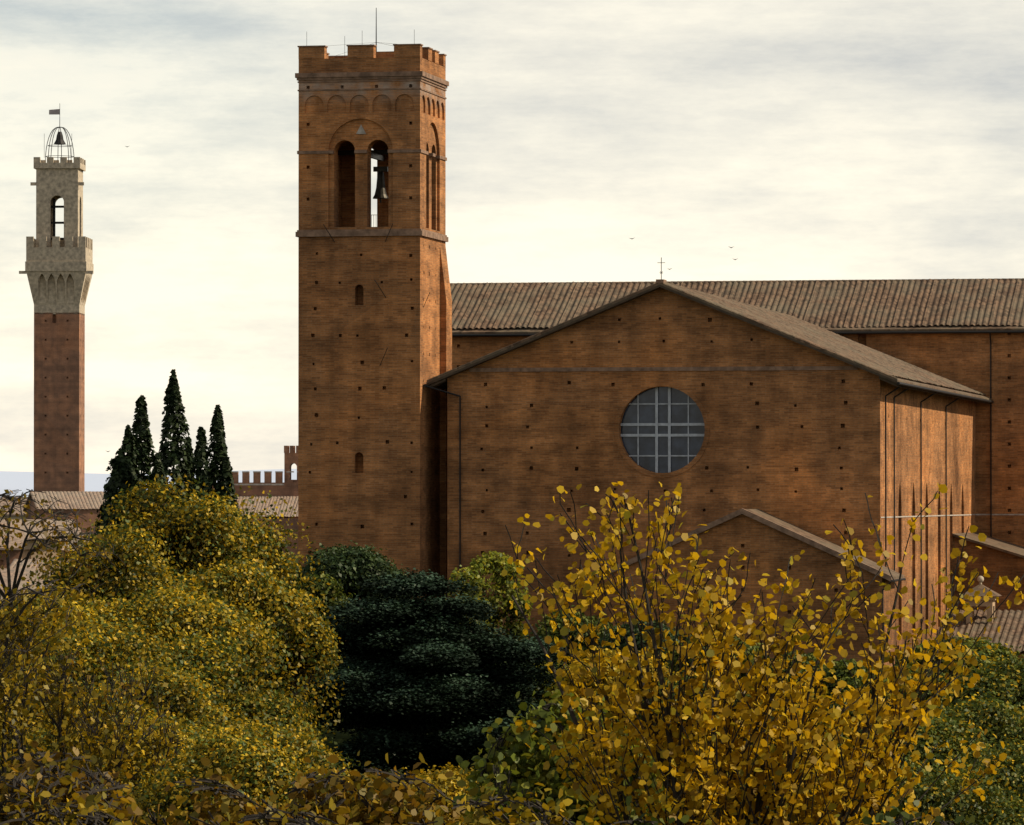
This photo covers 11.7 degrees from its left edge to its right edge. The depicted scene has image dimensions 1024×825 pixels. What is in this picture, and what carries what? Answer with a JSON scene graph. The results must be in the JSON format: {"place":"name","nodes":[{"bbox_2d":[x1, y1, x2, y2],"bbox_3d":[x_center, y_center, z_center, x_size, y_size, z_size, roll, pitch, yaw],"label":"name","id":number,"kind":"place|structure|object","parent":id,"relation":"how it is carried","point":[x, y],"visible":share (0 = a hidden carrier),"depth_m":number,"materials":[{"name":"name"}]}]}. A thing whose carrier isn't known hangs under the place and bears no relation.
{"place":"outdoors","nodes":[
{"label":"outdoors","id":0,"kind":"place"},
{"bbox_2d":[0,783,131,824],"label":"shrub","id":1,"kind":"object","parent":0,"point":[86,808],"depth_m":39.64,"materials":[{"name":"plant"}]},
{"bbox_2d":[0,741,187,824],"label":"shrub","id":2,"kind":"object","parent":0,"point":[128,811],"depth_m":47.23,"materials":[{"name":"plant"}]},
{"bbox_2d":[0,574,188,804],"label":"tree","id":3,"kind":"object","parent":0,"point":[72,737],"depth_m":98.98,"materials":[{"name":"plant"}]},
{"bbox_2d":[135,748,316,824],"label":"shrub","id":4,"kind":"object","parent":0,"point":[232,814],"depth_m":41.71,"materials":[{"name":"plant"}]},
{"bbox_2d":[176,446,297,517],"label":"palace battlements","id":5,"kind":"object","parent":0,"point":[289,487],"visible":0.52,"depth_m":638.87,"materials":[{"name":"brick"}]},
{"bbox_2d":[235,496,297,516],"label":"tiled roof","id":6,"kind":"structure","parent":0,"point":[292,501],"depth_m":635.61,"materials":[{"name":"tile"}]},
{"bbox_2d":[270,751,486,824],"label":"shrub","id":7,"kind":"object","parent":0,"point":[351,808],"depth_m":45.83,"materials":[{"name":"plant"}]},
{"bbox_2d":[0,469,905,824],"bbox_3d":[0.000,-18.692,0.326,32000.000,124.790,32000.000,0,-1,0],"label":"ground","id":8,"kind":"structure","parent":0,"point":[12,481],"depth_m":8151.43,"materials":[{"name":"green plant"}]},
{"bbox_2d":[0,550,20,567],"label":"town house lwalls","id":9,"kind":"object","parent":8,"relation":"on","point":[14,554],"visible":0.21,"depth_m":444.12,"materials":[{"name":"brick"}]},
{"bbox_2d":[0,531,24,549],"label":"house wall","id":10,"kind":"structure","parent":9,"relation":"on","point":[18,540],"depth_m":445.25,"materials":[{"name":"paint"}]},
{"bbox_2d":[0,516,25,518],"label":"town house walls","id":11,"kind":"structure","parent":8,"relation":"on","point":[14,517],"depth_m":552.51,"materials":[{"name":"paint"}]},
{"bbox_2d":[0,497,26,515],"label":"town house roof","id":12,"kind":"object","parent":11,"relation":"on","point":[2,503],"visible":0.06,"depth_m":553.99,"materials":[{"name":"tile"}]},
{"bbox_2d":[21,540,59,558],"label":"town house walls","id":13,"kind":"structure","parent":8,"relation":"on","point":[27,549],"depth_m":463.71,"materials":[{"name":"paint"}]},
{"bbox_2d":[0,519,80,539],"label":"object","id":14,"kind":"object","parent":13,"relation":"on","point":[3,521],"visible":0.24,"depth_m":466.10,"materials":[{"name":"tile"}]},
{"bbox_2d":[0,585,108,661],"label":"valley tree","id":15,"kind":"object","parent":8,"relation":"on","point":[77,609],"depth_m":148.88,"materials":[{"name":"plant"}]},
{"bbox_2d":[34,313,84,491],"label":"tower shaft","id":16,"kind":"object","parent":8,"relation":"on","point":[59,402],"visible":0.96,"depth_m":684.83,"materials":[{"name":"brick"}]},
{"bbox_2d":[26,271,91,315],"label":"mangia corbels","id":17,"kind":"object","parent":16,"relation":"on","point":[60,292],"visible":1,"depth_m":684.98,"materials":[{"name":"stone"}]},
{"bbox_2d":[19,168,93,273],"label":"bell tower","id":18,"kind":"structure","parent":17,"relation":"on","point":[72,250],"depth_m":685.47,"materials":[{"name":"stone"}]},
{"bbox_2d":[34,157,85,170],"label":"battlement parapet","id":19,"kind":"structure","parent":18,"relation":"on","point":[79,163],"depth_m":685.33,"materials":[{"name":"stone"}]},
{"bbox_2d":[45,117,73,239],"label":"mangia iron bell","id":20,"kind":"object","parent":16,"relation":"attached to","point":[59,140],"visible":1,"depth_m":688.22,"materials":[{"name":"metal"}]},
{"bbox_2d":[26,496,110,532],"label":"town house walls","id":21,"kind":"structure","parent":8,"relation":"on","point":[88,515],"depth_m":513.62,"materials":[{"name":"brick"}]},
{"bbox_2d":[23,491,104,510],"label":"tiled roof","id":22,"kind":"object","parent":21,"relation":"on","point":[83,500],"visible":0.7,"depth_m":515.68,"materials":[{"name":"tile"}]},
{"bbox_2d":[0,489,151,772],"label":"bare tree","id":23,"kind":"object","parent":8,"relation":"on","point":[26,558],"depth_m":116.69,"materials":[{"name":"plant"}]},
{"bbox_2d":[0,691,218,804],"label":"valley tree","id":24,"kind":"object","parent":8,"relation":"on","point":[179,722],"depth_m":106.27,"materials":[{"name":"plant"}]},
{"bbox_2d":[8,613,210,731],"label":"valley tree","id":25,"kind":"object","parent":8,"relation":"on","point":[104,657],"depth_m":136.69,"materials":[{"name":"plant"}]},
{"bbox_2d":[95,448,141,539],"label":"cypress","id":26,"kind":"object","parent":8,"relation":"on","point":[121,471],"depth_m":282.66,"materials":[{"name":"plant"}]},
{"bbox_2d":[108,425,145,526],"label":"cypress","id":27,"kind":"object","parent":8,"relation":"on","point":[129,445],"depth_m":288.94,"materials":[{"name":"plant"}]},
{"bbox_2d":[22,513,238,696],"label":"valley tree","id":28,"kind":"object","parent":8,"relation":"on","point":[130,562],"depth_m":171.90,"materials":[{"name":"plant"}]},
{"bbox_2d":[129,395,155,499],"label":"cypress","id":29,"kind":"object","parent":8,"relation":"on","point":[140,429],"depth_m":294.78,"materials":[{"name":"plant"}]},
{"bbox_2d":[146,452,171,507],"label":"cypress","id":30,"kind":"object","parent":8,"relation":"on","point":[157,465],"visible":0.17,"depth_m":291.03,"materials":[{"name":"plant"}]},
{"bbox_2d":[54,651,275,736],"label":"valley tree","id":31,"kind":"object","parent":8,"relation":"on","point":[204,703],"depth_m":126.85,"materials":[{"name":"plant"}]},
{"bbox_2d":[52,473,287,687],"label":"valley tree","id":32,"kind":"object","parent":8,"relation":"on","point":[219,525],"depth_m":186.28,"materials":[{"name":"plant"}]},
{"bbox_2d":[158,369,193,564],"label":"cypress","id":33,"kind":"object","parent":8,"relation":"on","point":[174,408],"depth_m":298.84,"materials":[{"name":"plant"}]},
{"bbox_2d":[182,436,195,493],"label":"cypress","id":34,"kind":"object","parent":8,"relation":"on","point":[191,454],"visible":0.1,"depth_m":317.14,"materials":[{"name":"plant"}]},
{"bbox_2d":[71,576,324,761],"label":"valley tree","id":35,"kind":"object","parent":8,"relation":"on","point":[124,612],"depth_m":149.72,"materials":[{"name":"plant"}]},
{"bbox_2d":[191,426,211,502],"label":"cypress","id":36,"kind":"object","parent":8,"relation":"on","point":[201,448],"depth_m":311.12,"materials":[{"name":"plant"}]},
{"bbox_2d":[201,404,234,505],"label":"cypress","id":37,"kind":"object","parent":8,"relation":"on","point":[217,440],"depth_m":304.07,"materials":[{"name":"plant"}]},
{"bbox_2d":[213,456,242,516],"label":"cypress","id":38,"kind":"object","parent":8,"relation":"on","point":[225,470],"depth_m":299.21,"materials":[{"name":"plant"}]},
{"bbox_2d":[136,623,332,757],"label":"valley tree","id":39,"kind":"object","parent":8,"relation":"on","point":[248,698],"depth_m":140.34,"materials":[{"name":"plant"}]},
{"bbox_2d":[122,715,380,824],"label":"valley tree","id":40,"kind":"object","parent":8,"relation":"on","point":[261,785],"depth_m":94.38,"materials":[{"name":"plant"}]},
{"bbox_2d":[171,556,348,753],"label":"valley tree","id":41,"kind":"object","parent":8,"relation":"on","point":[268,605],"depth_m":176.88,"materials":[{"name":"plant"}]},
{"bbox_2d":[185,484,337,737],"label":"valley tree","id":42,"kind":"object","parent":8,"relation":"on","point":[277,559],"depth_m":194.51,"materials":[{"name":"plant"}]},
{"bbox_2d":[242,518,297,554],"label":"palace wing walls","id":43,"kind":"structure","parent":8,"relation":"on","point":[294,521],"depth_m":631.60,"materials":[{"name":"brick"}]},
{"bbox_2d":[238,797,358,824],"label":"shrub","id":44,"kind":"object","parent":8,"relation":"on","point":[268,815],"depth_m":37.87,"materials":[{"name":"plant"}]},
{"bbox_2d":[286,571,354,656],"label":"holm oak tree","id":45,"kind":"object","parent":8,"relation":"on","point":[333,586],"depth_m":257.18,"materials":[{"name":"plant"}]},
{"bbox_2d":[289,540,418,621],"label":"holm oak tree","id":46,"kind":"object","parent":8,"relation":"on","point":[350,567],"depth_m":259.95,"materials":[{"name":"plant"}]},
{"bbox_2d":[298,78,445,602],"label":"campanile","id":47,"kind":"structure","parent":8,"relation":"on","point":[368,449],"depth_m":280.90,"materials":[{"name":"brick"}]},
{"bbox_2d":[338,150,387,202],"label":"campanile bells","id":48,"kind":"object","parent":47,"relation":"in","point":[380,193],"visible":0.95,"depth_m":285.19,"materials":[{"name":"metal"}]},
{"bbox_2d":[298,45,445,79],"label":"battlement parapet","id":49,"kind":"structure","parent":47,"relation":"on","point":[371,59],"depth_m":281.14,"materials":[{"name":"brick"}]},
{"bbox_2d":[297,44,446,56],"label":"campanile merlon caps","id":50,"kind":"object","parent":49,"relation":"on","point":[368,45],"visible":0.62,"depth_m":281.42,"materials":[{"name":"brick"}]},
{"bbox_2d":[295,71,448,241],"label":"cornice moldings","id":51,"kind":"structure","parent":47,"relation":"attached to","point":[423,75],"depth_m":280.93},
{"bbox_2d":[297,149,446,160],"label":"string course","id":52,"kind":"object","parent":47,"relation":"attached to","point":[389,151],"visible":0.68,"depth_m":281.16,"materials":[{"name":"brick"}]},
{"bbox_2d":[323,8,429,364],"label":"campanile ironwork","id":53,"kind":"object","parent":47,"relation":"attached to","point":[376,42],"visible":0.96,"depth_m":281.06,"materials":[{"name":"metal"}]},
{"bbox_2d":[440,245,451,599],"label":"buttress","id":54,"kind":"structure","parent":47,"relation":"attached to","point":[445,329],"depth_m":285.30,"materials":[{"name":"brick"}]},
{"bbox_2d":[400,810,442,824],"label":"tree","id":55,"kind":"object","parent":8,"relation":"on","point":[428,815],"depth_m":40.29,"materials":[{"name":"plant"}]},
{"bbox_2d":[372,762,480,824],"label":"bush","id":56,"kind":"object","parent":8,"relation":"on","point":[450,788],"visible":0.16,"depth_m":148.24,"materials":[{"name":"plant"}]},
{"bbox_2d":[289,567,572,779],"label":"cedar","id":57,"kind":"object","parent":8,"relation":"on","point":[455,655],"depth_m":217.20,"materials":[{"name":"green plant"}]},
{"bbox_2d":[445,565,491,630],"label":"bush","id":58,"kind":"object","parent":8,"relation":"on","point":[480,584],"visible":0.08,"depth_m":249.70,"materials":[{"name":"plant"}]},
{"bbox_2d":[458,551,532,641],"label":"robinia tree","id":59,"kind":"object","parent":8,"relation":"on","point":[489,564],"depth_m":254.49,"materials":[{"name":"plant"}]},
{"bbox_2d":[441,761,603,824],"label":"bush","id":60,"kind":"object","parent":8,"relation":"on","point":[527,816],"depth_m":43.85,"materials":[{"name":"plant"}]},
{"bbox_2d":[510,662,593,756],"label":"garden tree","id":61,"kind":"object","parent":8,"relation":"on","point":[545,688],"visible":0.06,"depth_m":223.63,"materials":[{"name":"plant"}]},
{"bbox_2d":[452,689,667,824],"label":"bush","id":62,"kind":"object","parent":8,"relation":"on","point":[528,772],"depth_m":81.60,"materials":[{"name":"plant"}]},
{"bbox_2d":[529,605,614,665],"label":"bush","id":63,"kind":"object","parent":8,"relation":"on","point":[541,629],"depth_m":248.35,"materials":[{"name":"plant"}]},
{"bbox_2d":[538,646,678,765],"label":"bush","id":64,"kind":"object","parent":8,"relation":"on","point":[606,653],"depth_m":213.68,"materials":[{"name":"plant"}]},
{"bbox_2d":[589,618,691,698],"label":"garden tree","id":65,"kind":"object","parent":8,"relation":"on","point":[622,643],"visible":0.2,"depth_m":243.34,"materials":[{"name":"plant"}]},
{"bbox_2d":[610,795,689,824],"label":"tree","id":66,"kind":"object","parent":8,"relation":"on","point":[684,819],"depth_m":45.06,"materials":[{"name":"plant"}]},
{"bbox_2d":[634,669,776,803],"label":"bush","id":67,"kind":"object","parent":8,"relation":"on","point":[674,686],"depth_m":203.54,"materials":[{"name":"plant"}]},
{"bbox_2d":[447,288,975,653],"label":"nave walls","id":68,"kind":"structure","parent":8,"relation":"on","point":[803,449],"depth_m":279.54,"materials":[{"name":"brown brick"}]},
{"bbox_2d":[614,382,708,477],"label":"window surround","id":69,"kind":"object","parent":68,"relation":"attached to","point":[628,460],"visible":1,"depth_m":278.82,"materials":[{"name":"brick"}]},
{"bbox_2d":[621,387,703,472],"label":"oculus bars","id":70,"kind":"object","parent":69,"relation":"attached to","point":[656,424],"visible":1,"depth_m":279.27,"materials":[{"name":"metal"}]},
{"bbox_2d":[621,387,704,472],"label":"round window","id":71,"kind":"structure","parent":68,"relation":"attached to","point":[679,414],"depth_m":279.39,"materials":[{"name":"glass"}]},
{"bbox_2d":[469,366,856,371],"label":"nave string course","id":72,"kind":"object","parent":68,"relation":"attached to","point":[663,369],"visible":1,"depth_m":278.85,"materials":[{"name":"brick"}]},
{"bbox_2d":[424,257,993,642],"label":"downpipes","id":73,"kind":"object","parent":68,"relation":"attached to","point":[914,386],"visible":0.83,"depth_m":282.19,"materials":[{"name":"metal"}]},
{"bbox_2d":[426,285,991,404],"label":"roof edge","id":74,"kind":"object","parent":68,"relation":"on","point":[440,383],"visible":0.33,"depth_m":279.20,"materials":[{"name":"brick"}]},
{"bbox_2d":[426,282,991,399],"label":"nave roof tiles","id":75,"kind":"object","parent":74,"relation":"on","point":[903,371],"visible":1,"depth_m":294.29,"materials":[{"name":"tile"}]},
{"bbox_2d":[427,283,897,380],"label":"nave verge tiles","id":76,"kind":"object","parent":75,"relation":"on","point":[683,292],"visible":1,"depth_m":278.14,"materials":[{"name":"tile"}]},
{"bbox_2d":[665,636,769,679],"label":"bush","id":77,"kind":"object","parent":8,"relation":"on","point":[749,648],"depth_m":238.66,"materials":[{"name":"plant"}]},
{"bbox_2d":[452,333,1023,546],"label":"transept walls","id":78,"kind":"structure","parent":8,"relation":"on","point":[962,358],"depth_m":328.43,"materials":[{"name":"brick"}]},
{"bbox_2d":[452,331,1023,536],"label":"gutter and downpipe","id":79,"kind":"object","parent":78,"relation":"attached to","point":[874,332],"visible":0.37,"depth_m":328.33,"materials":[{"name":"metal"}]},
{"bbox_2d":[460,330,1023,336],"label":"eaves","id":80,"kind":"object","parent":78,"relation":"on","point":[832,331],"depth_m":329.45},
{"bbox_2d":[450,278,1023,333],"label":"transept roof tiles","id":81,"kind":"object","parent":80,"relation":"on","point":[884,305],"visible":0.63,"depth_m":335.22,"materials":[{"name":"brown tile"}]},
{"bbox_2d":[605,514,894,669],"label":"chapel walls","id":82,"kind":"structure","parent":8,"relation":"on","point":[771,550],"depth_m":271.58,"materials":[{"name":"brick"}]},
{"bbox_2d":[596,508,898,580],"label":"roof edge","id":83,"kind":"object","parent":82,"relation":"on","point":[774,526],"visible":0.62,"depth_m":271.37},
{"bbox_2d":[745,509,904,578],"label":"chapel roof tiles","id":84,"kind":"object","parent":82,"relation":"on","point":[811,536],"visible":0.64,"depth_m":274.36,"materials":[{"name":"tile"}]},
{"bbox_2d":[501,481,1023,824],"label":"yellow poplar tree","id":85,"kind":"object","parent":8,"relation":"on","point":[731,693],"depth_m":59.31,"materials":[{"name":"yellow plant"}]},
{"bbox_2d":[739,650,827,701],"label":"bush","id":86,"kind":"object","parent":8,"relation":"on","point":[809,656],"visible":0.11,"depth_m":234.25,"materials":[{"name":"plant"}]},
{"bbox_2d":[738,688,870,809],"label":"bush","id":87,"kind":"object","parent":8,"relation":"on","point":[851,714],"depth_m":198.08,"materials":[{"name":"plant"}]},
{"bbox_2d":[802,658,872,703],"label":"bush","id":88,"kind":"object","parent":8,"relation":"on","point":[842,672],"visible":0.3,"depth_m":230.32,"materials":[{"name":"plant"}]},
{"bbox_2d":[767,736,937,823],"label":"bush","id":89,"kind":"object","parent":8,"relation":"on","point":[917,766],"visible":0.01,"depth_m":133.63,"materials":[{"name":"plant"}]},
{"bbox_2d":[847,660,954,732],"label":"valley tree","id":90,"kind":"object","parent":8,"relation":"on","point":[861,684],"depth_m":202.50,"materials":[{"name":"plant"}]},
{"bbox_2d":[832,710,1005,800],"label":"bush","id":91,"kind":"object","parent":8,"relation":"on","point":[940,730],"visible":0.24,"depth_m":148.09,"materials":[{"name":"plant"}]},
{"bbox_2d":[857,714,994,799],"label":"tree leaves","id":92,"kind":"object","parent":91,"relation":"attached to","point":[966,731],"visible":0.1,"depth_m":148.26,"materials":[{"name":"plant"}]},
{"bbox_2d":[861,800,995,824],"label":"bush","id":93,"kind":"object","parent":8,"relation":"on","point":[887,816],"depth_m":49.53,"materials":[{"name":"plant"}]},
{"bbox_2d":[858,761,1023,824],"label":"bush","id":94,"kind":"object","parent":8,"relation":"on","point":[984,805],"visible":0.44,"depth_m":103.45,"materials":[{"name":"plant"}]},
{"bbox_2d":[881,760,1023,824],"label":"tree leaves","id":95,"kind":"object","parent":94,"relation":"attached to","point":[953,802],"visible":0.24,"depth_m":103.35,"materials":[{"name":"plant"}]},
{"bbox_2d":[888,633,1023,682],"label":"valley tree","id":96,"kind":"object","parent":8,"relation":"on","point":[1000,649],"visible":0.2,"depth_m":223.45,"materials":[{"name":"plant"}]},
{"bbox_2d":[896,633,1021,676],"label":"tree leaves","id":97,"kind":"object","parent":96,"relation":"attached to","point":[982,648],"visible":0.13,"depth_m":223.47,"materials":[{"name":"plant"}]},
{"bbox_2d":[912,691,1023,762],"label":"valley tree","id":98,"kind":"object","parent":8,"relation":"on","point":[993,719],"visible":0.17,"depth_m":157.68,"materials":[{"name":"plant"}]},
{"bbox_2d":[933,694,1023,751],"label":"tree leaves","id":99,"kind":"object","parent":98,"relation":"attached to","point":[981,702],"visible":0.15,"depth_m":157.86,"materials":[{"name":"plant"}]},
{"bbox_2d":[936,654,1023,711],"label":"bush","id":100,"kind":"object","parent":8,"relation":"on","point":[1003,671],"visible":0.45,"depth_m":197.17,"materials":[{"name":"plant"}]},
{"bbox_2d":[951,732,1023,807],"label":"valley tree","id":101,"kind":"object","parent":8,"relation":"on","point":[1019,769],"visible":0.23,"depth_m":118.25,"materials":[{"name":"plant"}]},
{"bbox_2d":[953,536,1023,659],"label":"annex walls","id":102,"kind":"structure","parent":8,"relation":"on","point":[993,562],"depth_m":313.70,"materials":[{"name":"brick"}]},
{"bbox_2d":[935,532,1023,651],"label":"tiled roofs","id":103,"kind":"structure","parent":102,"relation":"on","point":[1010,623],"depth_m":282.97,"materials":[{"name":"tile"}]},
{"bbox_2d":[963,596,997,623],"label":"lantern shaft","id":104,"kind":"object","parent":103,"relation":"on","point":[990,603],"visible":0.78,"depth_m":283.05,"materials":[{"name":"stone"}]},
{"bbox_2d":[962,584,1001,595],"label":"small roof","id":105,"kind":"structure","parent":104,"relation":"on","point":[981,587],"depth_m":283.24,"materials":[{"name":"stone"}]},
{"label":"town house walls","id":106,"kind":"object","parent":8,"relation":"on","visible":0},
{"bbox_2d":[10,559,68,569],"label":"roof","id":107,"kind":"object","parent":106,"relation":"on","point":[13,564],"visible":0.04,"depth_m":397.61,"materials":[{"name":"tile"}]},
{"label":"town house walls","id":108,"kind":"object","parent":8,"relation":"on","visible":0},
{"bbox_2d":[0,568,53,589],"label":"tiled roof","id":109,"kind":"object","parent":108,"relation":"on","point":[12,572],"visible":0.28,"depth_m":376.44,"materials":[{"name":"tile"}]},
{"bbox_2d":[0,0,1023,473],"label":"sky","id":110,"kind":"structure","parent":0,"point":[805,139],"materials":[{"name":"white"}]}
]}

